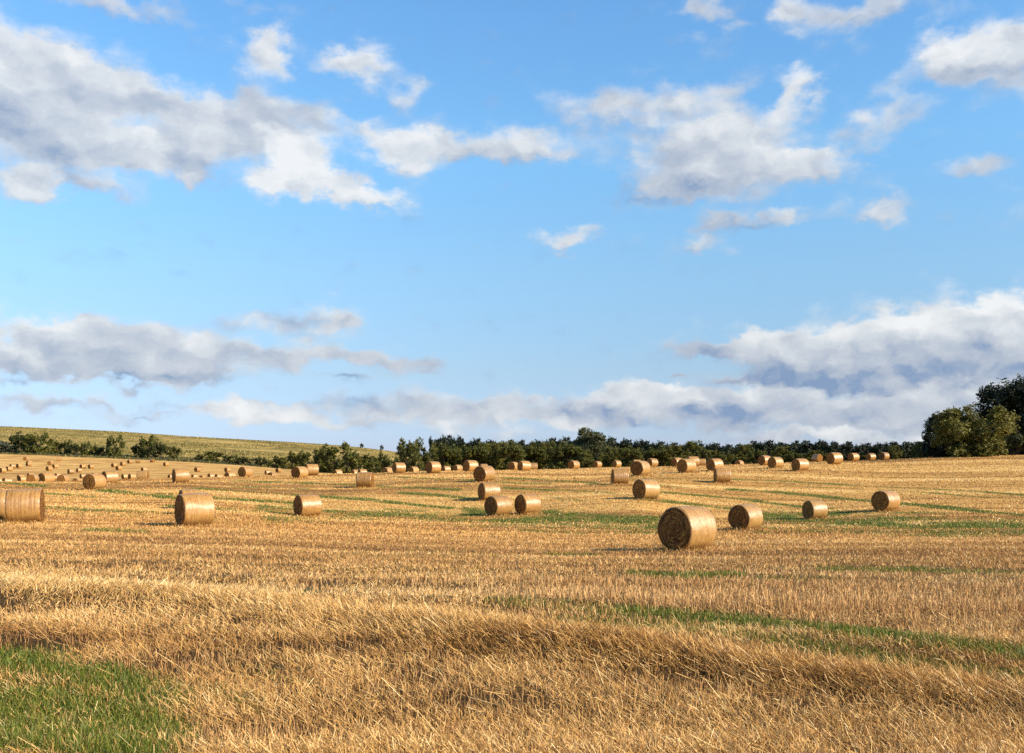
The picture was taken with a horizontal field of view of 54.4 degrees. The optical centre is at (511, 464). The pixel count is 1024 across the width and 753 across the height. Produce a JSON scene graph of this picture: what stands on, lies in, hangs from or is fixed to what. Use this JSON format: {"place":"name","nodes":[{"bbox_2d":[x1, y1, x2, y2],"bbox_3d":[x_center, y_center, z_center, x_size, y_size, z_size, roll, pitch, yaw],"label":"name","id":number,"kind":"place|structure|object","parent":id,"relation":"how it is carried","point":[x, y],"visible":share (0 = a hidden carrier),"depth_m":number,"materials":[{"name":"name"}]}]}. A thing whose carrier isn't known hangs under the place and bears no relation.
{"place":"outdoors","nodes":[
{"label":"outdoors","id":0,"kind":"place"},
{"bbox_2d":[0,427,1023,752],"bbox_3d":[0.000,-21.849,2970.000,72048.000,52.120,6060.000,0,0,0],"label":"ground","id":1,"kind":"structure","parent":0,"point":[158,469],"depth_m":22.34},
{"bbox_2d":[0,490,6,519],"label":"straw bale","id":2,"kind":"object","parent":1,"relation":"on","point":[2,504],"visible":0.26,"depth_m":38.67},
{"bbox_2d":[0,440,18,451],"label":"bush","id":3,"kind":"object","parent":1,"relation":"on","point":[5,445],"visible":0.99,"depth_m":451.74,"materials":[{"name":"green plant"}]},
{"bbox_2d":[9,431,37,450],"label":"bush","id":4,"kind":"object","parent":1,"relation":"on","point":[15,440],"visible":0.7,"depth_m":452.96,"materials":[{"name":"green plant"}]},
{"bbox_2d":[4,488,45,523],"bbox_3d":[-18.311,1.569,37.469,1.335,1.410,1.431,-1,0,-17],"label":"straw bale","id":5,"kind":"object","parent":1,"relation":"on","point":[24,505],"visible":0.94,"depth_m":36.95},
{"bbox_2d":[21,430,55,453],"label":"bush","id":6,"kind":"object","parent":1,"relation":"on","point":[37,448],"visible":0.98,"depth_m":447.77,"materials":[{"name":"green plant"}]},
{"bbox_2d":[38,473,54,480],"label":"straw bale","id":7,"kind":"object","parent":1,"relation":"on","point":[46,476],"visible":0.64,"depth_m":127.43},
{"bbox_2d":[50,440,63,453],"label":"bush","id":8,"kind":"object","parent":1,"relation":"on","point":[56,448],"visible":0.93,"depth_m":455.07,"materials":[{"name":"green plant"}]},
{"bbox_2d":[65,443,86,454],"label":"bush","id":9,"kind":"object","parent":1,"relation":"on","point":[75,448],"visible":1,"depth_m":450.98,"materials":[{"name":"green plant"}]},
{"bbox_2d":[80,440,92,454],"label":"bush","id":10,"kind":"object","parent":1,"relation":"on","point":[86,452],"visible":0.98,"depth_m":454.14,"materials":[{"name":"green plant"}]},
{"bbox_2d":[82,474,106,489],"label":"straw bale","id":11,"kind":"object","parent":1,"relation":"on","point":[94,481],"visible":0.95,"depth_m":80.77},
{"bbox_2d":[102,471,118,482],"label":"straw bale","id":12,"kind":"object","parent":1,"relation":"on","point":[112,476],"visible":0.75,"depth_m":95.07},
{"bbox_2d":[105,433,125,456],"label":"bush","id":13,"kind":"object","parent":1,"relation":"on","point":[115,452],"visible":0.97,"depth_m":445.49,"materials":[{"name":"green plant"}]},
{"bbox_2d":[136,470,148,478],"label":"straw bale","id":14,"kind":"object","parent":1,"relation":"on","point":[143,474],"visible":0.81,"depth_m":120.47},
{"bbox_2d":[137,434,158,457],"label":"bush","id":15,"kind":"object","parent":1,"relation":"on","point":[143,444],"visible":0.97,"depth_m":450.11,"materials":[{"name":"green plant"}]},
{"bbox_2d":[150,441,171,457],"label":"bush","id":16,"kind":"object","parent":1,"relation":"on","point":[159,448],"visible":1,"depth_m":448.46,"materials":[{"name":"green plant"}]},
{"bbox_2d":[168,446,182,458],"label":"bush","id":17,"kind":"object","parent":1,"relation":"on","point":[174,453],"visible":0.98,"depth_m":452.03,"materials":[{"name":"green plant"}]},
{"bbox_2d":[171,469,189,482],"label":"straw bale","id":18,"kind":"object","parent":1,"relation":"on","point":[181,475],"visible":0.98,"depth_m":90.39},
{"bbox_2d":[178,489,200,494],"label":"straw bale","id":19,"kind":"object","parent":1,"relation":"on","point":[184,491],"visible":0.19,"depth_m":53.73},
{"bbox_2d":[174,493,215,525],"bbox_3d":[-12.163,1.721,38.138,1.324,1.383,1.420,0,0,-37],"label":"straw bale","id":20,"kind":"object","parent":1,"relation":"on","point":[190,509],"visible":0.97,"depth_m":37.73},
{"bbox_2d":[203,451,223,460],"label":"bush","id":21,"kind":"object","parent":1,"relation":"on","point":[212,455],"visible":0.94,"depth_m":447.35,"materials":[{"name":"green plant"}]},
{"bbox_2d":[0,426,441,471],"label":"hillside scrub","id":22,"kind":"object","parent":1,"relation":"on","point":[159,458],"visible":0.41,"depth_m":607.23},
{"bbox_2d":[238,467,252,476],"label":"straw bale","id":23,"kind":"object","parent":1,"relation":"on","point":[244,471],"visible":0.98,"depth_m":107.81},
{"bbox_2d":[266,455,283,466],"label":"bush","id":24,"kind":"object","parent":1,"relation":"on","point":[277,460],"visible":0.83,"depth_m":419.95,"materials":[{"name":"green plant"}]},
{"bbox_2d":[278,451,304,468],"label":"bush","id":25,"kind":"object","parent":1,"relation":"on","point":[291,457],"visible":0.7,"depth_m":409.86,"materials":[{"name":"green plant"}]},
{"bbox_2d":[291,466,308,477],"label":"straw bale","id":26,"kind":"object","parent":1,"relation":"on","point":[299,471],"visible":0.98,"depth_m":103.35},
{"bbox_2d":[294,448,318,466],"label":"bush","id":27,"kind":"object","parent":1,"relation":"on","point":[302,455],"visible":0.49,"depth_m":377.82,"materials":[{"name":"green plant"}]},
{"bbox_2d":[293,494,322,516],"bbox_3d":[-11.460,2.284,55.826,1.348,1.355,1.392,0,0,-36],"label":"straw bale","id":28,"kind":"object","parent":1,"relation":"on","point":[310,505],"visible":0.94,"depth_m":55.42},
{"bbox_2d":[305,464,318,474],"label":"straw bale","id":29,"kind":"object","parent":1,"relation":"on","point":[313,469],"visible":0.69,"depth_m":113.52},
{"bbox_2d":[317,442,353,472],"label":"bush","id":30,"kind":"object","parent":1,"relation":"on","point":[326,466],"visible":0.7,"depth_m":337.61,"materials":[{"name":"green plant"}]},
{"bbox_2d":[335,451,362,473],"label":"bush","id":31,"kind":"object","parent":1,"relation":"on","point":[351,462],"visible":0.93,"depth_m":321.99,"materials":[{"name":"green plant"}]},
{"bbox_2d":[356,472,373,486],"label":"straw bale","id":32,"kind":"object","parent":1,"relation":"on","point":[364,479],"visible":0.98,"depth_m":85.91},
{"bbox_2d":[359,453,378,470],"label":"bush","id":33,"kind":"object","parent":1,"relation":"on","point":[365,457],"visible":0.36,"depth_m":325.43,"materials":[{"name":"green plant"}]},
{"bbox_2d":[366,459,387,472],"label":"bush","id":34,"kind":"object","parent":1,"relation":"on","point":[372,464],"visible":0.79,"depth_m":298.77,"materials":[{"name":"green plant"}]},
{"bbox_2d":[392,462,405,472],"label":"straw bale","id":35,"kind":"object","parent":1,"relation":"on","point":[399,467],"visible":1,"depth_m":113.59},
{"bbox_2d":[395,437,414,471],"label":"tree","id":36,"kind":"object","parent":1,"relation":"on","point":[403,455],"visible":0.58,"depth_m":239.57,"materials":[{"name":"green plant"}]},
{"bbox_2d":[408,437,436,470],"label":"tree","id":37,"kind":"object","parent":1,"relation":"on","point":[415,454],"visible":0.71,"depth_m":234.74,"materials":[{"name":"green plant"}]},
{"bbox_2d":[425,461,440,472],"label":"straw bale","id":38,"kind":"object","parent":1,"relation":"on","point":[432,466],"visible":0.95,"depth_m":110.56},
{"bbox_2d":[428,434,450,466],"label":"tree","id":39,"kind":"object","parent":1,"relation":"on","point":[443,440],"visible":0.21,"depth_m":516.00,"materials":[{"name":"green plant"}]},
{"bbox_2d":[431,442,458,470],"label":"tree","id":40,"kind":"object","parent":1,"relation":"on","point":[444,451],"visible":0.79,"depth_m":219.79,"materials":[{"name":"green plant"}]},
{"bbox_2d":[0,467,909,551],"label":"straw litter","id":41,"kind":"object","parent":1,"relation":"on","point":[492,481],"visible":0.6,"depth_m":58.94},
{"bbox_2d":[446,444,467,469],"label":"tree","id":42,"kind":"object","parent":1,"relation":"on","point":[452,447],"visible":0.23,"depth_m":221.46,"materials":[{"name":"green plant"}]},
{"bbox_2d":[455,444,480,470],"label":"tree","id":43,"kind":"object","parent":1,"relation":"on","point":[465,453],"visible":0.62,"depth_m":204.92,"materials":[{"name":"green plant"}]},
{"bbox_2d":[463,460,478,471],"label":"straw bale","id":44,"kind":"object","parent":1,"relation":"on","point":[470,465],"visible":0.81,"depth_m":115.49},
{"bbox_2d":[468,441,491,465],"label":"tree","id":45,"kind":"object","parent":1,"relation":"on","point":[482,451],"visible":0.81,"depth_m":204.26,"materials":[{"name":"green plant"}]},
{"bbox_2d":[473,466,494,481],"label":"straw bale","id":46,"kind":"object","parent":1,"relation":"on","point":[483,473],"visible":1,"depth_m":85.39},
{"bbox_2d":[478,482,500,499],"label":"straw bale","id":47,"kind":"object","parent":1,"relation":"on","point":[486,490],"visible":0.8,"depth_m":70.86},
{"bbox_2d":[477,441,505,469],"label":"tree","id":48,"kind":"object","parent":1,"relation":"on","point":[494,461],"visible":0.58,"depth_m":206.68,"materials":[{"name":"green plant"}]},
{"bbox_2d":[484,496,512,515],"bbox_3d":[-0.863,2.540,61.933,1.446,1.346,1.388,0,0,-43],"label":"straw bale","id":49,"kind":"object","parent":1,"relation":"on","point":[496,505],"visible":0.94,"depth_m":61.49},
{"bbox_2d":[490,440,509,469],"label":"tree","id":50,"kind":"object","parent":1,"relation":"on","point":[506,458],"visible":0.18,"depth_m":221.67,"materials":[{"name":"green plant"}]},
{"bbox_2d":[0,518,1023,752],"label":"loose straw","id":51,"kind":"object","parent":1,"relation":"on","point":[927,676],"visible":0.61,"depth_m":9.47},
{"bbox_2d":[0,476,1023,752],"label":"green grass","id":52,"kind":"structure","parent":1,"relation":"on","point":[84,722],"depth_m":9.33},
{"bbox_2d":[0,455,1023,539],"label":"distant stubble","id":53,"kind":"object","parent":1,"relation":"on","point":[109,504],"visible":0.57,"depth_m":70.23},
{"bbox_2d":[0,590,1023,752],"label":"long straw","id":54,"kind":"object","parent":1,"relation":"on","point":[523,683],"visible":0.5,"depth_m":7.92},
{"bbox_2d":[0,502,1023,752],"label":"straw stubble","id":55,"kind":"object","parent":1,"relation":"on","point":[874,602],"visible":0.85,"depth_m":12.67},
{"bbox_2d":[497,440,527,469],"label":"tree","id":56,"kind":"object","parent":1,"relation":"on","point":[512,450],"visible":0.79,"depth_m":202.03,"materials":[{"name":"green plant"}]},
{"bbox_2d":[517,461,530,470],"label":"straw bale","id":57,"kind":"object","parent":1,"relation":"on","point":[524,465],"visible":0.94,"depth_m":127.55},
{"bbox_2d":[514,494,541,513],"bbox_3d":[0.991,2.475,62.382,1.382,1.342,1.362,1,-1,-37],"label":"straw bale","id":58,"kind":"object","parent":1,"relation":"on","point":[527,503],"visible":0.94,"depth_m":61.97},
{"bbox_2d":[524,441,548,469],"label":"tree","id":59,"kind":"object","parent":1,"relation":"on","point":[533,448],"visible":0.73,"depth_m":224.44,"materials":[{"name":"green plant"}]},
{"bbox_2d":[533,440,555,468],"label":"tree","id":60,"kind":"object","parent":1,"relation":"on","point":[544,446],"visible":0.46,"depth_m":225.20,"materials":[{"name":"green plant"}]},
{"bbox_2d":[544,441,569,468],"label":"tree","id":61,"kind":"object","parent":1,"relation":"on","point":[552,449],"visible":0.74,"depth_m":211.30,"materials":[{"name":"green plant"}]},
{"bbox_2d":[553,441,584,468],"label":"tree","id":62,"kind":"object","parent":1,"relation":"on","point":[574,451],"visible":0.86,"depth_m":210.09,"materials":[{"name":"green plant"}]},
{"bbox_2d":[568,460,579,468],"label":"straw bale","id":63,"kind":"object","parent":1,"relation":"on","point":[575,464],"visible":0.94,"depth_m":144.56},
{"bbox_2d":[571,427,611,467],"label":"tree","id":64,"kind":"object","parent":1,"relation":"on","point":[588,439],"visible":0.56,"depth_m":222.79,"materials":[{"name":"green plant"}]},
{"bbox_2d":[576,449,608,467],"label":"tree","id":65,"kind":"object","parent":1,"relation":"on","point":[586,457],"visible":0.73,"depth_m":204.78,"materials":[{"name":"green plant"}]},
{"bbox_2d":[599,446,617,466],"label":"tree","id":66,"kind":"object","parent":1,"relation":"on","point":[607,451],"visible":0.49,"depth_m":208.54,"materials":[{"name":"green plant"}]},
{"bbox_2d":[609,447,627,466],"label":"tree","id":67,"kind":"object","parent":1,"relation":"on","point":[615,454],"visible":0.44,"depth_m":203.79,"materials":[{"name":"green plant"}]},
{"bbox_2d":[610,469,628,483],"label":"straw bale","id":68,"kind":"object","parent":1,"relation":"on","point":[618,476],"visible":0.96,"depth_m":81.61},
{"bbox_2d":[614,439,632,465],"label":"tree","id":69,"kind":"object","parent":1,"relation":"on","point":[627,443],"visible":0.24,"depth_m":547.41,"materials":[{"name":"green plant"}]},
{"bbox_2d":[620,445,643,466],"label":"tree","id":70,"kind":"object","parent":1,"relation":"on","point":[631,453],"visible":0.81,"depth_m":197.77,"materials":[{"name":"green plant"}]},
{"bbox_2d":[630,460,650,475],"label":"straw bale","id":71,"kind":"object","parent":1,"relation":"on","point":[641,467],"visible":0.95,"depth_m":93.00},
{"bbox_2d":[631,479,660,498],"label":"straw bale","id":72,"kind":"object","parent":1,"relation":"on","point":[645,488],"visible":0.99,"depth_m":67.13},
{"bbox_2d":[641,447,664,465],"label":"tree","id":73,"kind":"object","parent":1,"relation":"on","point":[657,454],"visible":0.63,"depth_m":201.34,"materials":[{"name":"green plant"}]},
{"bbox_2d":[642,440,664,463],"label":"tree","id":74,"kind":"object","parent":1,"relation":"on","point":[647,446],"visible":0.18,"depth_m":495.32,"materials":[{"name":"green plant"}]},
{"bbox_2d":[662,444,690,465],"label":"tree","id":75,"kind":"object","parent":1,"relation":"on","point":[677,451],"visible":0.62,"depth_m":199.28,"materials":[{"name":"green plant"}]},
{"bbox_2d":[655,505,718,549],"bbox_3d":[4.983,1.811,28.326,1.292,1.367,1.450,1,0,-40],"label":"straw bale","id":76,"kind":"object","parent":1,"relation":"on","point":[685,527],"visible":0.96,"depth_m":27.91},
{"bbox_2d":[677,459,696,472],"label":"straw bale","id":77,"kind":"object","parent":1,"relation":"on","point":[686,465],"visible":0.98,"depth_m":96.69},
{"bbox_2d":[678,440,702,455],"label":"tree","id":78,"kind":"object","parent":1,"relation":"on","point":[690,445],"visible":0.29,"depth_m":207.50,"materials":[{"name":"green plant"}]},
{"bbox_2d":[694,446,711,458],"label":"bush","id":79,"kind":"object","parent":1,"relation":"on","point":[699,454],"visible":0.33,"depth_m":199.48,"materials":[{"name":"green plant"}]},
{"bbox_2d":[704,450,719,461],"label":"bush","id":80,"kind":"object","parent":1,"relation":"on","point":[709,455],"visible":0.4,"depth_m":194.32,"materials":[{"name":"green plant"}]},
{"bbox_2d":[706,458,723,470],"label":"straw bale","id":81,"kind":"object","parent":1,"relation":"on","point":[711,464],"visible":0.81,"depth_m":101.34},
{"bbox_2d":[713,468,730,482],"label":"straw bale","id":82,"kind":"object","parent":1,"relation":"on","point":[722,475],"visible":0.99,"depth_m":85.46},
{"bbox_2d":[714,451,734,464],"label":"bush","id":83,"kind":"object","parent":1,"relation":"on","point":[726,458],"visible":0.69,"depth_m":191.67,"materials":[{"name":"green plant"}]},
{"bbox_2d":[712,444,739,464],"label":"tree","id":84,"kind":"object","parent":1,"relation":"on","point":[725,449],"visible":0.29,"depth_m":487.91,"materials":[{"name":"green plant"}]},
{"bbox_2d":[732,443,754,463],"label":"tree","id":85,"kind":"object","parent":1,"relation":"on","point":[739,451],"visible":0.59,"depth_m":204.51,"materials":[{"name":"green plant"}]},
{"bbox_2d":[728,504,763,529],"bbox_3d":[10.983,2.454,46.842,1.256,1.331,1.373,-1,0,-41],"label":"straw bale","id":86,"kind":"object","parent":1,"relation":"on","point":[742,516],"visible":0.94,"depth_m":46.44},
{"bbox_2d":[745,447,766,463],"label":"bush","id":87,"kind":"object","parent":1,"relation":"on","point":[751,455],"visible":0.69,"depth_m":199.80,"materials":[{"name":"green plant"}]},
{"bbox_2d":[758,455,769,464],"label":"straw bale","id":88,"kind":"object","parent":1,"relation":"on","point":[762,459],"visible":0.77,"depth_m":118.54},
{"bbox_2d":[755,440,787,458],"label":"tree","id":89,"kind":"object","parent":1,"relation":"on","point":[764,447],"visible":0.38,"depth_m":508.19,"materials":[{"name":"green plant"}]},
{"bbox_2d":[767,457,783,467],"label":"straw bale","id":90,"kind":"object","parent":1,"relation":"on","point":[774,462],"visible":0.98,"depth_m":108.48},
{"bbox_2d":[770,445,793,462],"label":"bush","id":91,"kind":"object","parent":1,"relation":"on","point":[781,450],"visible":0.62,"depth_m":189.57,"materials":[{"name":"green plant"}]},
{"bbox_2d":[784,442,801,453],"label":"tree","id":92,"kind":"object","parent":1,"relation":"on","point":[792,447],"visible":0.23,"depth_m":526.27,"materials":[{"name":"green plant"}]},
{"bbox_2d":[785,451,802,462],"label":"bush","id":93,"kind":"object","parent":1,"relation":"on","point":[796,455],"visible":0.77,"depth_m":187.64,"materials":[{"name":"green plant"}]},
{"bbox_2d":[791,458,809,470],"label":"straw bale","id":94,"kind":"object","parent":1,"relation":"on","point":[799,464],"visible":1,"depth_m":101.17},
{"bbox_2d":[800,439,827,460],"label":"tree","id":95,"kind":"object","parent":1,"relation":"on","point":[806,449],"visible":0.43,"depth_m":493.89,"materials":[{"name":"green plant"}]},
{"bbox_2d":[803,450,825,461],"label":"bush","id":96,"kind":"object","parent":1,"relation":"on","point":[808,455],"visible":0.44,"depth_m":184.61,"materials":[{"name":"green plant"}]},
{"bbox_2d":[802,500,828,518],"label":"straw bale","id":97,"kind":"object","parent":1,"relation":"on","point":[812,509],"visible":0.94,"depth_m":59.12},
{"bbox_2d":[821,441,845,457],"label":"tree","id":98,"kind":"object","parent":1,"relation":"on","point":[833,447],"visible":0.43,"depth_m":488.09,"materials":[{"name":"green plant"}]},
{"bbox_2d":[826,452,842,463],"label":"straw bale","id":99,"kind":"object","parent":1,"relation":"on","point":[834,458],"visible":0.98,"depth_m":117.51},
{"bbox_2d":[835,441,863,460],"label":"tree","id":100,"kind":"object","parent":1,"relation":"on","point":[849,448],"visible":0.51,"depth_m":504.48,"materials":[{"name":"green plant"}]},
{"bbox_2d":[864,443,892,459],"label":"tree","id":101,"kind":"object","parent":1,"relation":"on","point":[879,448],"visible":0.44,"depth_m":498.92,"materials":[{"name":"green plant"}]},
{"bbox_2d":[871,490,900,510],"bbox_3d":[23.453,2.251,62.452,1.443,1.385,1.422,2,-1,-36],"label":"straw bale","id":102,"kind":"object","parent":1,"relation":"on","point":[885,500],"visible":0.98,"depth_m":62.03},
{"bbox_2d":[887,445,903,458],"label":"bush","id":103,"kind":"object","parent":1,"relation":"on","point":[894,450],"visible":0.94,"depth_m":181.43,"materials":[{"name":"green plant"}]},
{"bbox_2d":[890,441,912,458],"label":"tree","id":104,"kind":"object","parent":1,"relation":"on","point":[907,450],"visible":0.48,"depth_m":532.43,"materials":[{"name":"green plant"}]},
{"bbox_2d":[910,441,921,457],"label":"bush","id":105,"kind":"object","parent":1,"relation":"on","point":[915,449],"visible":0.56,"depth_m":164.64,"materials":[{"name":"green plant"}]},
{"bbox_2d":[918,413,958,456],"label":"bush","id":106,"kind":"object","parent":1,"relation":"on","point":[927,449],"visible":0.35,"depth_m":139.80,"materials":[{"name":"green plant"}]},
{"bbox_2d":[942,405,977,456],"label":"bush","id":107,"kind":"object","parent":1,"relation":"on","point":[950,444],"visible":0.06,"depth_m":138.46,"materials":[{"name":"green plant"}]},
{"bbox_2d":[926,403,1020,457],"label":"bush","id":108,"kind":"object","parent":1,"relation":"on","point":[971,436],"visible":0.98,"depth_m":133.36,"materials":[{"name":"green plant"}]},
{"bbox_2d":[972,373,1023,454],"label":"tree","id":109,"kind":"object","parent":1,"relation":"on","point":[987,393],"visible":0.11,"depth_m":168.42,"materials":[{"name":"green plant"}]},
{"bbox_2d":[985,378,1023,454],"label":"tree","id":110,"kind":"object","parent":1,"relation":"on","point":[1010,399],"visible":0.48,"depth_m":157.62,"materials":[{"name":"green plant"}]},
{"bbox_2d":[1002,431,1023,454],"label":"bush","id":111,"kind":"object","parent":1,"relation":"on","point":[1017,441],"visible":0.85,"depth_m":147.84,"materials":[{"name":"green plant"}]},
{"bbox_2d":[0,0,1023,455],"label":"sky","id":112,"kind":"structure","parent":0,"point":[373,224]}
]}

